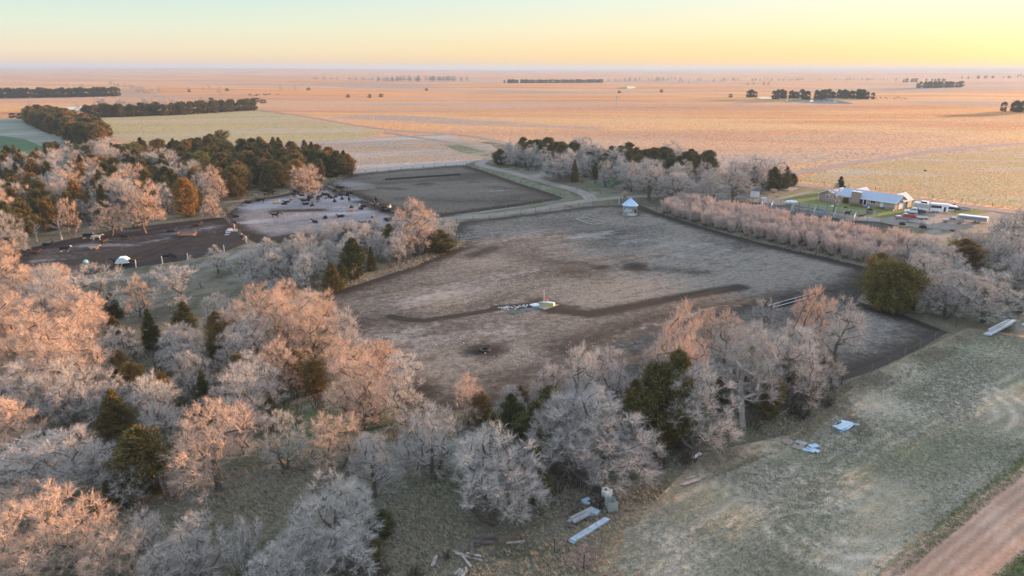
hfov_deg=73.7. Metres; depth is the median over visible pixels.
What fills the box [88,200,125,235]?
bare tree
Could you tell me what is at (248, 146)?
cedar tree
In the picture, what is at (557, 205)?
farm track
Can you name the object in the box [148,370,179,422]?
cedar tree
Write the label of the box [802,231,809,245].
thicket shrub
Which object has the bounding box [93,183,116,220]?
cedar tree
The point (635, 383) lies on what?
cedar tree
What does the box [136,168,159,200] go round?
cedar tree
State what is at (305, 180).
bare tree
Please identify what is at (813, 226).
thicket shrub
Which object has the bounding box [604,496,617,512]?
metal crate
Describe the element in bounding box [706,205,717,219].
thicket shrub
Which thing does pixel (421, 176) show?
feed bunk
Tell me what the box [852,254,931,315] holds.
cedar tree
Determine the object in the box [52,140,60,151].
cedar tree
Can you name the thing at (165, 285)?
bare tree
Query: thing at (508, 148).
bare tree
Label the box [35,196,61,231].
cedar tree
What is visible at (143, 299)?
bare tree
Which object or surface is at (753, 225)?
thicket shrub
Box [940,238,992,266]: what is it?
cedar tree
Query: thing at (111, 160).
cedar tree
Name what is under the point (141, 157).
cedar tree
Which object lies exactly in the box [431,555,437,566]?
board pile
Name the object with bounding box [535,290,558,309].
cattle waterer
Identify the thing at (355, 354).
bare tree
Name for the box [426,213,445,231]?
bare tree
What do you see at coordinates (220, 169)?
cedar tree
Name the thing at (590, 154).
bare tree
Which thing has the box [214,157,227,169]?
cedar tree
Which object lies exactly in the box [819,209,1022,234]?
yard
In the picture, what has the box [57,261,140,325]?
bare tree
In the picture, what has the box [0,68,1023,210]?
ground
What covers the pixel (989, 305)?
bare tree
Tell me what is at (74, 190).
cedar tree
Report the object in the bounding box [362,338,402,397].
bare tree
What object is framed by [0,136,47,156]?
wheat field
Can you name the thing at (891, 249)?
thicket shrub
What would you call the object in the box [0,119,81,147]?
field
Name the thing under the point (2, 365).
bare tree
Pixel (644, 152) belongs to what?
cedar tree
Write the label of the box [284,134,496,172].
frosted pasture
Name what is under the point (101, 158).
cedar tree
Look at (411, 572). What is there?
grey shrub
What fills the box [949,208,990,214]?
yard island
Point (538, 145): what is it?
cedar tree
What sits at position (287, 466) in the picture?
fallen branch
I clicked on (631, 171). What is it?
bare tree
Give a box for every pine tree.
[121,141,143,149]
[191,150,213,169]
[212,129,233,146]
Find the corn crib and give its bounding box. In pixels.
[622,198,637,216]
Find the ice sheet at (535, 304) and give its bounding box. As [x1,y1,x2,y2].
[530,303,540,306]
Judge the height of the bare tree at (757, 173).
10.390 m
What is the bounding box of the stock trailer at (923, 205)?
[913,200,930,210]
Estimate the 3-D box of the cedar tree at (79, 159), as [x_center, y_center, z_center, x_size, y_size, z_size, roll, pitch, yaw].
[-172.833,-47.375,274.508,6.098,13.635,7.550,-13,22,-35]
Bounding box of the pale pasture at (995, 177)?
[800,147,1023,207]
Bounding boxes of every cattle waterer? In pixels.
[225,226,237,231]
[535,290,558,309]
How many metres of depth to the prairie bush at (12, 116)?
642.48 m
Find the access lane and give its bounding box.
[386,133,598,199]
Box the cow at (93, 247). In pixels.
[89,245,100,249]
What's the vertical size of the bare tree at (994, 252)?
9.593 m
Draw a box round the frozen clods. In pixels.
[366,234,623,363]
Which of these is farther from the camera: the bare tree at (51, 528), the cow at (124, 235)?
the cow at (124, 235)
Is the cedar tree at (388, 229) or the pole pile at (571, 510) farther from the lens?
the cedar tree at (388, 229)
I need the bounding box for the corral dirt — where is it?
[700,200,902,232]
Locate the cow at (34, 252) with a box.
[29,249,41,253]
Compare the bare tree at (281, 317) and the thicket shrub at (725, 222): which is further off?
the thicket shrub at (725, 222)
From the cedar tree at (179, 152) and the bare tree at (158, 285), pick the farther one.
the cedar tree at (179, 152)
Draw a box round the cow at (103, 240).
[100,238,108,244]
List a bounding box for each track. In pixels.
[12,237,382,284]
[406,193,755,230]
[767,191,813,202]
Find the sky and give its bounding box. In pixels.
[0,0,1023,68]
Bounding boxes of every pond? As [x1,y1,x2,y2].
[67,106,81,109]
[783,99,802,101]
[803,98,852,103]
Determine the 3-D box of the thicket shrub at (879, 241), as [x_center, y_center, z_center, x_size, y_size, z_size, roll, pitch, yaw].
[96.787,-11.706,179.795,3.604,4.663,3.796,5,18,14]
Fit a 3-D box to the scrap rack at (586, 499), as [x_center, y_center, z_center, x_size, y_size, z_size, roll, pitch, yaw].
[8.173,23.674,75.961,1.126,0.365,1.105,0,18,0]
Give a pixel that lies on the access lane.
(584, 195)
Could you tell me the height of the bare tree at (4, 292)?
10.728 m
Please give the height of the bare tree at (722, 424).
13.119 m
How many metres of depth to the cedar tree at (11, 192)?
202.77 m
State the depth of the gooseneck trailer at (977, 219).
214.26 m
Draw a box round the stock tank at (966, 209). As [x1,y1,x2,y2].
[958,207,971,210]
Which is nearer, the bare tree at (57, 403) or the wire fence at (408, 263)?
the bare tree at (57, 403)
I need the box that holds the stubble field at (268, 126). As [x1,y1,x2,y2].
[100,110,382,145]
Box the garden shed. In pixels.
[750,186,760,197]
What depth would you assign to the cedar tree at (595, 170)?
294.39 m
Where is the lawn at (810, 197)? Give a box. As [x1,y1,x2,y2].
[776,189,913,217]
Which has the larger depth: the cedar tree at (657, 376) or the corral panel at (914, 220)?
the corral panel at (914, 220)
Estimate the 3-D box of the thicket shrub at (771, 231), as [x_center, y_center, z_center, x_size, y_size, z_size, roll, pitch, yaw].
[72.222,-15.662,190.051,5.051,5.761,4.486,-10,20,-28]
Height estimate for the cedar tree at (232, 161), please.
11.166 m
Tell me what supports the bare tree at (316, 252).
on the meadow
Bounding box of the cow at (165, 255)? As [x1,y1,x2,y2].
[160,253,172,258]
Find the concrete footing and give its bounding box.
[575,217,605,225]
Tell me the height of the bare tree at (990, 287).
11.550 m
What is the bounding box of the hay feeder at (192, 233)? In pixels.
[177,231,196,235]
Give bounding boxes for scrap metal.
[589,508,599,515]
[802,443,820,452]
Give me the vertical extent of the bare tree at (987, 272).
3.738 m
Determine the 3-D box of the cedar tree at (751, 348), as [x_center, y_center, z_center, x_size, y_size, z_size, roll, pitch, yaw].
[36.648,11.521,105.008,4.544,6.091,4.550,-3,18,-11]
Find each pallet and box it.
[781,438,795,445]
[792,443,804,450]
[794,440,806,446]
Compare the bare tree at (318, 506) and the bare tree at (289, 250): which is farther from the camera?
the bare tree at (289, 250)
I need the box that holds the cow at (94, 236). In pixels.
[91,234,103,239]
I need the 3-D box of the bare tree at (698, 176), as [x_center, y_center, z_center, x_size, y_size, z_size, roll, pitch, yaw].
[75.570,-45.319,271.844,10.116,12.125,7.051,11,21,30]
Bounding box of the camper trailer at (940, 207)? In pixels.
[930,202,960,212]
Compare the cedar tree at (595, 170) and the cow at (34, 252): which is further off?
the cedar tree at (595, 170)
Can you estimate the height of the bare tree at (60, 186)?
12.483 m
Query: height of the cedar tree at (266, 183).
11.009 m
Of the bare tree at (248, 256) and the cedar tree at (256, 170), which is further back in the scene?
the cedar tree at (256, 170)
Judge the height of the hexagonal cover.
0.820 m
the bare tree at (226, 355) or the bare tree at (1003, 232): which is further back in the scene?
the bare tree at (1003, 232)
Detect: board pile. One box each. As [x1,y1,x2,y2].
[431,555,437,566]
[452,550,482,566]
[454,567,467,575]
[470,534,495,557]
[506,540,524,543]
[680,477,701,485]
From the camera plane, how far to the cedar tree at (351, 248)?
153.55 m
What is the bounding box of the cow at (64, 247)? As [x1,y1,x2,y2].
[59,245,71,250]
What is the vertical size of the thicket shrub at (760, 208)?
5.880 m
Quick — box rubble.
[602,564,638,575]
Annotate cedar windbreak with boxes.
[21,104,113,144]
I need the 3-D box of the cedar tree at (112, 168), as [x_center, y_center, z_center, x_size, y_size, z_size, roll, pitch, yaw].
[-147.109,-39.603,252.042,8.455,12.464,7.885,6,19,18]
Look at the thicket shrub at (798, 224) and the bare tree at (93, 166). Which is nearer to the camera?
the thicket shrub at (798, 224)
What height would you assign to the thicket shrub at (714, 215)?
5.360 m
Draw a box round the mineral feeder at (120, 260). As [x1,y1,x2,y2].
[115,256,130,264]
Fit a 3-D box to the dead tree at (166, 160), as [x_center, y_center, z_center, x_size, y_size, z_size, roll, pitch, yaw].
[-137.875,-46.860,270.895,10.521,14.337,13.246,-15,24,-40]
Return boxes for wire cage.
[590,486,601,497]
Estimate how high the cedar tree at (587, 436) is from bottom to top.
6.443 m
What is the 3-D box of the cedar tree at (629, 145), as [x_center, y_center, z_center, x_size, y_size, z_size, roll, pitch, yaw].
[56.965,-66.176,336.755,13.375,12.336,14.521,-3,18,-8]
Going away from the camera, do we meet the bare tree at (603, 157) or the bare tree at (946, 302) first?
the bare tree at (946, 302)
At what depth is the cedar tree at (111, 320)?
114.34 m
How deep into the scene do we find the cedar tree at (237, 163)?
267.30 m
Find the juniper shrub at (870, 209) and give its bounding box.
[865,208,872,213]
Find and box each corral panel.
[705,197,752,201]
[752,198,808,206]
[790,204,816,214]
[808,203,876,215]
[812,207,836,218]
[832,210,856,221]
[853,211,881,222]
[896,215,933,226]
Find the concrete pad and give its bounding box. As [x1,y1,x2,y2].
[779,187,798,190]
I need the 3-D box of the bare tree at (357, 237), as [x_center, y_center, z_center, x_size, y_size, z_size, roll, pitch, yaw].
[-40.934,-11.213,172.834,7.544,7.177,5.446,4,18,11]
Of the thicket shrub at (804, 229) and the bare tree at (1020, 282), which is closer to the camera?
the bare tree at (1020, 282)
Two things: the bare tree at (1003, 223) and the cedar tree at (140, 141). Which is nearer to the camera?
the bare tree at (1003, 223)
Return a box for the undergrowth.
[0,161,1023,498]
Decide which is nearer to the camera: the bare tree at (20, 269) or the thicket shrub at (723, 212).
the bare tree at (20, 269)
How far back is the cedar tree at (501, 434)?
77.52 m
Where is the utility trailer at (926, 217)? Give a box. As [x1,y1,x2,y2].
[916,216,929,219]
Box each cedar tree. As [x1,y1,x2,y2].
[0,149,11,166]
[0,183,6,192]
[0,186,28,219]
[0,201,19,241]
[1,144,10,153]
[1,176,23,197]
[2,168,11,180]
[8,152,25,171]
[9,196,40,234]
[10,145,17,158]
[12,162,22,179]
[13,174,24,199]
[19,158,42,180]
[22,181,32,202]
[23,172,39,186]
[23,179,57,220]
[26,149,44,164]
[27,189,49,223]
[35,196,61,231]
[37,160,53,189]
[40,141,55,155]
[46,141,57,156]
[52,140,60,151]
[55,191,80,226]
[59,179,92,215]
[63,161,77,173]
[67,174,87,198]
[71,147,86,154]
[73,163,89,191]
[77,153,88,168]
[83,153,95,161]
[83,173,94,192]
[85,177,106,209]
[87,156,107,168]
[89,479,127,517]
[91,387,139,443]
[92,424,185,499]
[93,169,109,194]
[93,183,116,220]
[99,162,108,176]
[100,293,126,318]
[101,315,122,348]
[104,157,118,170]
[104,164,121,190]
[104,349,129,387]
[109,143,124,151]
[116,326,142,361]
[117,361,149,405]
[121,153,130,164]
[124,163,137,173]
[127,148,142,157]
[127,156,135,163]
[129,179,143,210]
[136,137,146,145]
[136,161,153,176]
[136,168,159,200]
[137,153,148,160]
[138,180,160,218]
[140,308,161,348]
[145,159,155,165]
[148,138,165,148]
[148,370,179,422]
[151,168,159,181]
[152,175,173,207]
[153,165,167,193]
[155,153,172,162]
[155,154,170,167]
[164,141,173,150]
[164,167,178,198]
[168,162,188,168]
[169,301,200,338]
[170,144,189,159]
[170,177,200,216]
[172,323,193,356]
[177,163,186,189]
[180,152,193,159]
[181,141,191,150]
[181,158,197,167]
[184,169,202,190]
[186,181,202,211]
[188,142,200,152]
[188,167,201,178]
[189,140,205,147]
[191,369,216,423]
[198,145,209,155]
[199,135,212,144]
[200,165,207,187]
[201,133,216,143]
[202,311,231,347]
[202,322,233,365]
[203,144,218,151]
[205,166,225,199]
[205,167,231,187]
[209,148,215,162]
[210,152,232,163]
[213,160,222,170]
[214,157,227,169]
[221,165,250,196]
[223,145,238,157]
[224,159,244,169]
[224,352,246,389]
[225,149,238,160]
[230,161,255,188]
[231,166,251,193]
[234,139,249,150]
[235,138,246,144]
[236,150,252,161]
[237,141,254,151]
[241,151,258,169]
[247,137,256,145]
[247,157,257,169]
[250,158,266,175]
[250,164,262,186]
[253,137,270,148]
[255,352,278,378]
[257,165,276,191]
[258,143,274,154]
[258,152,273,160]
[259,397,286,434]
[263,158,284,183]
[268,162,286,187]
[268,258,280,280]
[269,137,275,148]
[272,142,286,149]
[272,149,287,165]
[274,347,306,384]
[275,137,283,147]
[279,155,288,178]
[282,153,308,179]
[282,159,310,189]
[284,141,294,149]
[288,143,302,152]
[290,149,308,169]
[297,358,329,393]
[300,149,311,168]
[301,140,307,149]
[305,149,319,168]
[307,142,314,149]
[307,151,330,176]
[309,157,326,180]
[310,143,322,150]
[318,262,347,293]
[323,147,334,153]
[324,150,350,176]
[336,237,367,279]
[336,262,348,284]
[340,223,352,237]
[343,153,356,174]
[349,531,386,567]
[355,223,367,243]
[365,246,376,270]
[365,507,399,541]
[382,223,395,244]
[422,230,458,254]
[468,390,494,426]
[473,422,516,488]
[487,411,505,457]
[490,149,507,164]
[497,392,524,443]
[506,398,559,460]
[510,385,531,412]
[515,136,527,156]
[521,139,539,160]
[521,443,557,504]
[528,139,543,154]
[537,385,564,431]
[540,137,554,155]
[543,142,553,162]
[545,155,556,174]
[549,142,567,163]
[550,141,558,154]
[561,143,580,166]
[567,143,582,154]
[570,160,579,182]
[570,415,598,459]
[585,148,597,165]
[592,162,599,179]
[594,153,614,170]
[610,400,645,457]
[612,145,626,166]
[617,377,650,430]
[621,141,634,151]
[621,150,636,170]
[622,359,692,456]
[623,150,641,157]
[627,154,644,176]
[639,149,663,173]
[640,149,651,155]
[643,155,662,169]
[651,345,705,446]
[657,146,674,154]
[659,150,675,163]
[661,152,670,173]
[662,158,680,175]
[675,155,686,171]
[681,151,695,161]
[681,153,697,180]
[693,154,705,172]
[697,149,719,166]
[700,154,720,178]
[706,373,730,411]
[728,357,761,398]
[736,346,764,380]
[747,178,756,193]
[752,370,787,422]
[759,166,788,188]
[765,174,777,190]
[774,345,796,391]
[781,171,791,188]
[789,173,799,186]
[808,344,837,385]
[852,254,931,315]
[863,252,896,275]
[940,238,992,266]
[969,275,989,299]
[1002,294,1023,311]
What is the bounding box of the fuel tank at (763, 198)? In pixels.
[759,197,766,202]
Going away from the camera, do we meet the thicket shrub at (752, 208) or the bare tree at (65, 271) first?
the bare tree at (65, 271)
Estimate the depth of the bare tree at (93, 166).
268.38 m
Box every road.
[257,109,1020,213]
[765,142,1023,176]
[876,464,1023,575]
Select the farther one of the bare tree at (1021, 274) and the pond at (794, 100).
the pond at (794, 100)
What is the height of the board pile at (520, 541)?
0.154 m
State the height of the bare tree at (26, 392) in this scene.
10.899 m
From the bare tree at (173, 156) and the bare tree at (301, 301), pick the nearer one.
the bare tree at (301, 301)
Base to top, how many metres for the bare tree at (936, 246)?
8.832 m
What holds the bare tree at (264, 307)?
on the meadow
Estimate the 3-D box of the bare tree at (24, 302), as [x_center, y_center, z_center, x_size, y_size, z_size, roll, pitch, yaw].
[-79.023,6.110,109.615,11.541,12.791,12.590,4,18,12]
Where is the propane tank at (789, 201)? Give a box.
[785,200,797,204]
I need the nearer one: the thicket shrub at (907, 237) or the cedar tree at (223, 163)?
the thicket shrub at (907, 237)
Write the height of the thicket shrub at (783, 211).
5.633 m
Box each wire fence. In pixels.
[12,215,224,246]
[135,236,246,267]
[314,228,464,298]
[325,181,436,217]
[330,163,453,180]
[443,162,562,216]
[456,201,624,222]
[641,200,866,263]
[800,180,1009,207]
[856,295,949,331]
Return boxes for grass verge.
[446,145,488,156]
[452,165,575,216]
[589,190,646,197]
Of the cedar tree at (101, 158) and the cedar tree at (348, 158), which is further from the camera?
the cedar tree at (348, 158)
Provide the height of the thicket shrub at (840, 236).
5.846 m
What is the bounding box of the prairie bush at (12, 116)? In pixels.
[8,113,16,117]
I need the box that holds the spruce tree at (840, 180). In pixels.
[834,176,846,187]
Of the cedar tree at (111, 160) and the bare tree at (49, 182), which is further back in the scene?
the cedar tree at (111, 160)
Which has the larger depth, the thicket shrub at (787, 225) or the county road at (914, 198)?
the county road at (914, 198)
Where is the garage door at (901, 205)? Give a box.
[898,202,904,208]
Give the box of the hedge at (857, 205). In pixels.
[850,203,863,207]
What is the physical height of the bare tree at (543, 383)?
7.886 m
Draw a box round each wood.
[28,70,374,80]
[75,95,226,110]
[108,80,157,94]
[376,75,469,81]
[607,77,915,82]
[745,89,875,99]
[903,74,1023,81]
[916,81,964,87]
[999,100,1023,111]
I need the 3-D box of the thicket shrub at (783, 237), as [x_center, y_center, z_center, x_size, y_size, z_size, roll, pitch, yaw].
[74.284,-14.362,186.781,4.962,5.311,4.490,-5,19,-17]
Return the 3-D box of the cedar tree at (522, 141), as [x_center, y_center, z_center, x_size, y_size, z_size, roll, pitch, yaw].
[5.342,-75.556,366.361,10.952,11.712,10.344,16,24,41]
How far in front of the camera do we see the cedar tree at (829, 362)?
102.66 m
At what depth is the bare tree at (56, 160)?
270.95 m
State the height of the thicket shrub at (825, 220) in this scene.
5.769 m
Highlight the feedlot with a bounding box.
[314,205,946,412]
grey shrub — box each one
[154,465,186,500]
[217,510,264,575]
[370,558,392,575]
[403,563,427,575]
[442,549,451,561]
[643,453,668,471]
[674,448,703,465]
[783,399,817,420]
[810,392,840,408]
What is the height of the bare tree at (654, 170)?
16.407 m
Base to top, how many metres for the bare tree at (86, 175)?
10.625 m
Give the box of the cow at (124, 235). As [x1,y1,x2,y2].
[117,233,128,239]
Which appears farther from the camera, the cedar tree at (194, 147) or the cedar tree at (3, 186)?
the cedar tree at (194, 147)
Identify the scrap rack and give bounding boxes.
[581,497,589,504]
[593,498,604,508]
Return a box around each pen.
[13,218,245,278]
[225,185,430,242]
[327,166,562,216]
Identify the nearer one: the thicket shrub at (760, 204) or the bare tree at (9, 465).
the bare tree at (9, 465)
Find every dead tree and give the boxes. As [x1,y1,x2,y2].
[28,218,39,241]
[48,215,67,239]
[149,153,176,168]
[203,180,225,201]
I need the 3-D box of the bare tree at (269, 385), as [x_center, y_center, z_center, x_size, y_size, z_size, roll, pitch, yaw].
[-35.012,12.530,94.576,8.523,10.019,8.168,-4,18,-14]
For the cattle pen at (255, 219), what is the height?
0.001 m
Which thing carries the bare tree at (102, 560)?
on the meadow
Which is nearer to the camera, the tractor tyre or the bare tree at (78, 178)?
the tractor tyre
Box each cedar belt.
[0,86,120,97]
[80,98,257,117]
[503,79,602,82]
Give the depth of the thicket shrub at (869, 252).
170.32 m
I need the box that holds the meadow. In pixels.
[0,142,1023,575]
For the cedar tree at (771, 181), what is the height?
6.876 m
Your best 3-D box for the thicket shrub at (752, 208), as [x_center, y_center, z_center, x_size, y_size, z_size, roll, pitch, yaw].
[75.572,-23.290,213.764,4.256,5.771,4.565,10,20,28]
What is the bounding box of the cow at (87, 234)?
[82,233,93,238]
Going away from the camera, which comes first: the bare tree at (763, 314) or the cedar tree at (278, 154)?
the bare tree at (763, 314)
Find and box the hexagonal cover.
[601,487,611,497]
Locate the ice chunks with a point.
(512, 307)
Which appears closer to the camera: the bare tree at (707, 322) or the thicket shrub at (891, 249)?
the bare tree at (707, 322)
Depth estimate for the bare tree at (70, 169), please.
250.53 m
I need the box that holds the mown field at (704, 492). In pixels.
[596,328,1023,575]
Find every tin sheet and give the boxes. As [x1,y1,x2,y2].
[568,517,609,543]
[832,420,852,432]
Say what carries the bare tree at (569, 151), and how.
on the meadow
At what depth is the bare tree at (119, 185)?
217.53 m
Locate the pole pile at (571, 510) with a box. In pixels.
[560,495,587,526]
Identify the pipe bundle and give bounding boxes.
[983,319,1016,335]
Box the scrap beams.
[567,506,592,523]
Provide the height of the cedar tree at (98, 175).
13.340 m
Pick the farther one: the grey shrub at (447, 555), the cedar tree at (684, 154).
the cedar tree at (684, 154)
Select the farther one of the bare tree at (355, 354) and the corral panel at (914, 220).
the corral panel at (914, 220)
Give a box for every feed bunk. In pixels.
[385,174,460,179]
[767,294,814,308]
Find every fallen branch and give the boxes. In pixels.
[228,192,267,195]
[269,460,302,470]
[510,520,528,544]
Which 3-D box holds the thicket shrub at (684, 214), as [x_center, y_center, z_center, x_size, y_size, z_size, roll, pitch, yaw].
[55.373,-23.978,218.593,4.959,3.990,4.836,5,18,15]
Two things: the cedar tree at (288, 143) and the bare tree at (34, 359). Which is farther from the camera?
the cedar tree at (288, 143)
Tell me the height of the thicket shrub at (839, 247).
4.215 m
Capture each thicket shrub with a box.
[661,197,672,213]
[670,203,682,215]
[673,207,682,217]
[674,191,682,198]
[679,208,689,219]
[682,199,692,209]
[685,194,695,208]
[688,206,699,222]
[691,203,701,208]
[699,209,713,226]
[704,195,716,201]
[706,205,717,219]
[710,209,719,224]
[712,214,725,229]
[716,206,728,215]
[719,210,732,226]
[720,213,731,230]
[727,220,739,233]
[730,215,739,224]
[733,200,739,210]
[735,214,743,227]
[737,216,749,232]
[739,203,749,214]
[742,210,750,220]
[743,222,751,235]
[748,205,758,212]
[749,212,759,223]
[749,220,760,233]
[751,210,763,219]
[752,223,764,238]
[755,214,769,226]
[757,205,768,212]
[758,203,767,211]
[760,222,769,237]
[765,223,778,241]
[769,215,780,224]
[776,227,790,245]
[777,208,790,215]
[778,209,789,217]
[778,216,786,224]
[781,220,791,228]
[781,224,796,243]
[790,229,800,247]
[792,215,806,228]
[794,220,805,233]
[795,225,806,243]
[797,224,808,241]
[800,220,812,233]
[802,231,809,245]
[806,231,817,244]
[806,234,822,250]
[807,225,818,237]
[813,220,823,231]
[816,225,826,243]
[819,231,831,249]
[821,233,833,251]
[822,215,831,223]
[822,228,840,237]
[822,237,843,256]
[824,220,837,232]
[833,238,843,251]
[834,228,846,248]
[838,219,853,234]
[838,224,847,233]
[840,237,855,258]
[841,234,854,245]
[851,227,861,237]
[852,235,868,248]
[852,242,867,261]
[853,240,869,254]
[854,232,864,239]
[856,242,875,258]
[860,224,871,234]
[860,228,872,235]
[861,245,875,260]
[864,233,879,244]
[866,241,877,252]
[868,229,880,238]
[876,237,885,248]
[877,247,890,255]
[879,242,892,254]
[883,237,896,250]
[884,244,897,254]
[885,227,898,237]
[886,232,897,240]
[889,249,904,261]
[896,228,909,245]
[899,232,910,248]
[902,236,922,246]
[914,233,928,245]
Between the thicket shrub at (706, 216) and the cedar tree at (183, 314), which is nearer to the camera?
the cedar tree at (183, 314)
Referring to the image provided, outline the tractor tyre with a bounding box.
[479,347,490,352]
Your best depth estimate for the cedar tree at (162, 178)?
231.40 m
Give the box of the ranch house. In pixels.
[818,187,913,210]
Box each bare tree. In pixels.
[0,156,21,171]
[0,158,23,175]
[0,180,22,199]
[0,188,18,207]
[0,210,32,252]
[0,239,19,274]
[0,255,34,294]
[0,273,24,315]
[0,283,24,334]
[0,284,16,316]
[0,290,65,367]
[0,309,17,352]
[0,311,62,378]
[0,329,19,377]
[0,337,24,392]
[0,343,71,409]
[0,357,71,433]
[0,395,55,479]
[0,427,87,498]
[0,475,53,541]
[0,476,128,575]
[0,527,42,575]
[5,266,42,311]
[6,315,97,390]
[11,262,71,323]
[12,264,50,296]
[12,277,82,335]
[16,169,32,182]
[16,185,31,202]
[26,327,116,407]
[26,353,108,433]
[26,423,131,514]
[30,173,50,184]
[30,262,77,294]
[35,147,63,166]
[42,152,63,179]
[42,161,62,187]
[42,176,64,203]
[43,172,67,195]
[44,169,68,185]
[45,270,86,311]
[46,152,66,172]
[46,182,65,217]
[47,284,109,342]
[51,178,68,210]
[56,171,89,205]
[56,197,80,236]
[57,159,82,185]
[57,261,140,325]
[59,140,74,154]
[60,147,73,165]
[61,300,115,363]
[66,149,84,162]
[70,517,154,575]
[74,199,93,220]
[82,171,95,190]
[83,157,100,176]
[83,164,93,174]
[86,175,128,212]
[88,137,120,149]
[88,140,108,151]
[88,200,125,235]
[90,324,143,373]
[91,143,118,157]
[94,166,105,180]
[95,368,145,419]
[97,458,155,510]
[99,136,119,145]
[100,146,124,161]
[101,172,129,210]
[109,169,139,205]
[110,178,141,216]
[114,163,132,178]
[118,162,142,186]
[118,179,166,233]
[120,149,137,162]
[121,272,153,320]
[123,507,171,562]
[124,369,185,444]
[133,531,217,575]
[138,272,154,287]
[139,147,161,162]
[145,148,180,165]
[145,508,237,575]
[147,263,200,305]
[150,182,177,214]
[150,322,195,371]
[154,191,169,210]
[154,266,166,277]
[156,278,170,292]
[157,395,265,506]
[165,328,215,382]
[166,161,184,177]
[169,350,215,398]
[176,269,191,280]
[181,160,203,186]
[184,255,198,269]
[191,171,213,205]
[193,275,204,287]
[196,359,270,441]
[197,163,228,201]
[199,291,241,336]
[200,193,222,218]
[200,244,234,272]
[211,327,251,377]
[216,299,265,349]
[224,308,277,358]
[228,347,290,412]
[234,280,275,334]
[236,248,260,277]
[242,273,256,283]
[242,539,308,575]
[249,333,303,393]
[252,286,297,343]
[253,251,289,285]
[256,237,279,264]
[256,293,315,357]
[256,409,313,471]
[263,247,292,275]
[265,278,280,294]
[265,517,330,575]
[271,278,306,320]
[276,238,304,271]
[284,230,305,255]
[284,304,339,359]
[284,463,387,565]
[286,162,326,198]
[287,289,339,348]
[288,252,315,289]
[289,287,324,326]
[292,231,318,263]
[292,247,325,280]
[295,242,327,273]
[299,225,320,251]
[305,409,365,471]
[311,517,379,575]
[312,223,338,251]
[315,337,389,411]
[318,239,334,263]
[319,306,363,357]
[322,220,340,244]
[322,353,392,432]
[323,332,366,396]
[326,239,344,264]
[332,325,368,368]
[333,243,363,271]
[339,219,360,242]
[339,231,363,253]
[339,232,363,250]
[342,430,410,498]
[352,222,371,250]
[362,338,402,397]
[364,230,389,259]
[365,217,384,234]
[368,351,429,429]
[382,231,407,265]
[387,226,415,257]
[390,212,405,236]
[391,399,470,478]
[392,195,437,255]
[409,212,423,232]
[410,219,428,237]
[410,226,435,252]
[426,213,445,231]
[428,221,451,236]
[439,219,457,239]
[448,420,556,525]
[452,372,489,430]
[487,438,549,522]
[494,385,527,413]
[500,143,530,165]
[504,139,518,162]
[523,148,537,170]
[524,387,599,481]
[527,143,540,165]
[527,360,570,402]
[533,148,551,170]
[538,152,577,180]
[539,381,664,497]
[558,147,579,176]
[561,341,603,422]
[572,134,593,148]
[573,148,592,173]
[578,142,610,171]
[578,155,591,176]
[584,343,633,408]
[596,159,616,187]
[599,147,627,173]
[603,409,666,479]
[611,154,626,181]
[615,161,627,183]
[617,164,634,187]
[619,161,642,191]
[628,162,643,184]
[629,157,675,200]
[633,333,680,388]
[645,162,667,194]
[650,296,718,411]
[656,172,703,195]
[663,139,686,155]
[663,170,685,195]
[666,359,744,453]
[668,163,689,189]
[674,159,694,184]
[691,161,712,187]
[694,305,719,351]
[695,167,719,198]
[698,358,722,378]
[701,168,719,192]
[702,308,747,361]
[709,317,789,426]
[715,163,755,199]
[719,158,743,190]
[737,160,749,171]
[739,163,749,180]
[743,157,761,171]
[744,154,772,181]
[746,167,768,186]
[746,316,829,411]
[747,297,780,343]
[759,161,768,180]
[760,160,776,174]
[771,159,795,181]
[782,284,836,360]
[801,343,847,396]
[806,294,875,358]
[827,182,843,211]
[888,251,952,312]
[889,233,930,261]
[906,247,936,268]
[910,236,941,258]
[910,253,942,276]
[915,269,985,318]
[917,256,948,291]
[925,243,966,278]
[937,257,976,286]
[943,228,975,255]
[944,267,1023,325]
[969,229,994,249]
[976,234,1020,271]
[979,267,992,278]
[979,296,998,313]
[985,230,1000,244]
[986,228,1015,253]
[988,210,1014,240]
[988,252,1023,295]
[998,231,1023,264]
[1004,208,1023,240]
[1008,262,1023,289]
[1012,244,1023,277]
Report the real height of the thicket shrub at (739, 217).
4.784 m
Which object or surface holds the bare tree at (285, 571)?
on the meadow
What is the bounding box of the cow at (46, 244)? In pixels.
[42,241,53,245]
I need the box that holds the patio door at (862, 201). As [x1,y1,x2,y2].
[860,199,867,204]
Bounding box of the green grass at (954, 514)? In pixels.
[867,456,1023,575]
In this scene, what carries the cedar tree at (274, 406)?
on the meadow
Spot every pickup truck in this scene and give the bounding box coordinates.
[894,213,915,219]
[904,207,926,213]
[942,216,964,223]
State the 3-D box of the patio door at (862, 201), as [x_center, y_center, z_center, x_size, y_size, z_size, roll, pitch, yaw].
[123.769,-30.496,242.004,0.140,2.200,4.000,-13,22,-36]
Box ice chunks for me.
[499,305,527,309]
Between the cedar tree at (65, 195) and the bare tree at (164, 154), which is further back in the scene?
the bare tree at (164, 154)
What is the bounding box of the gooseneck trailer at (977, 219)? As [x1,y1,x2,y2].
[957,214,988,223]

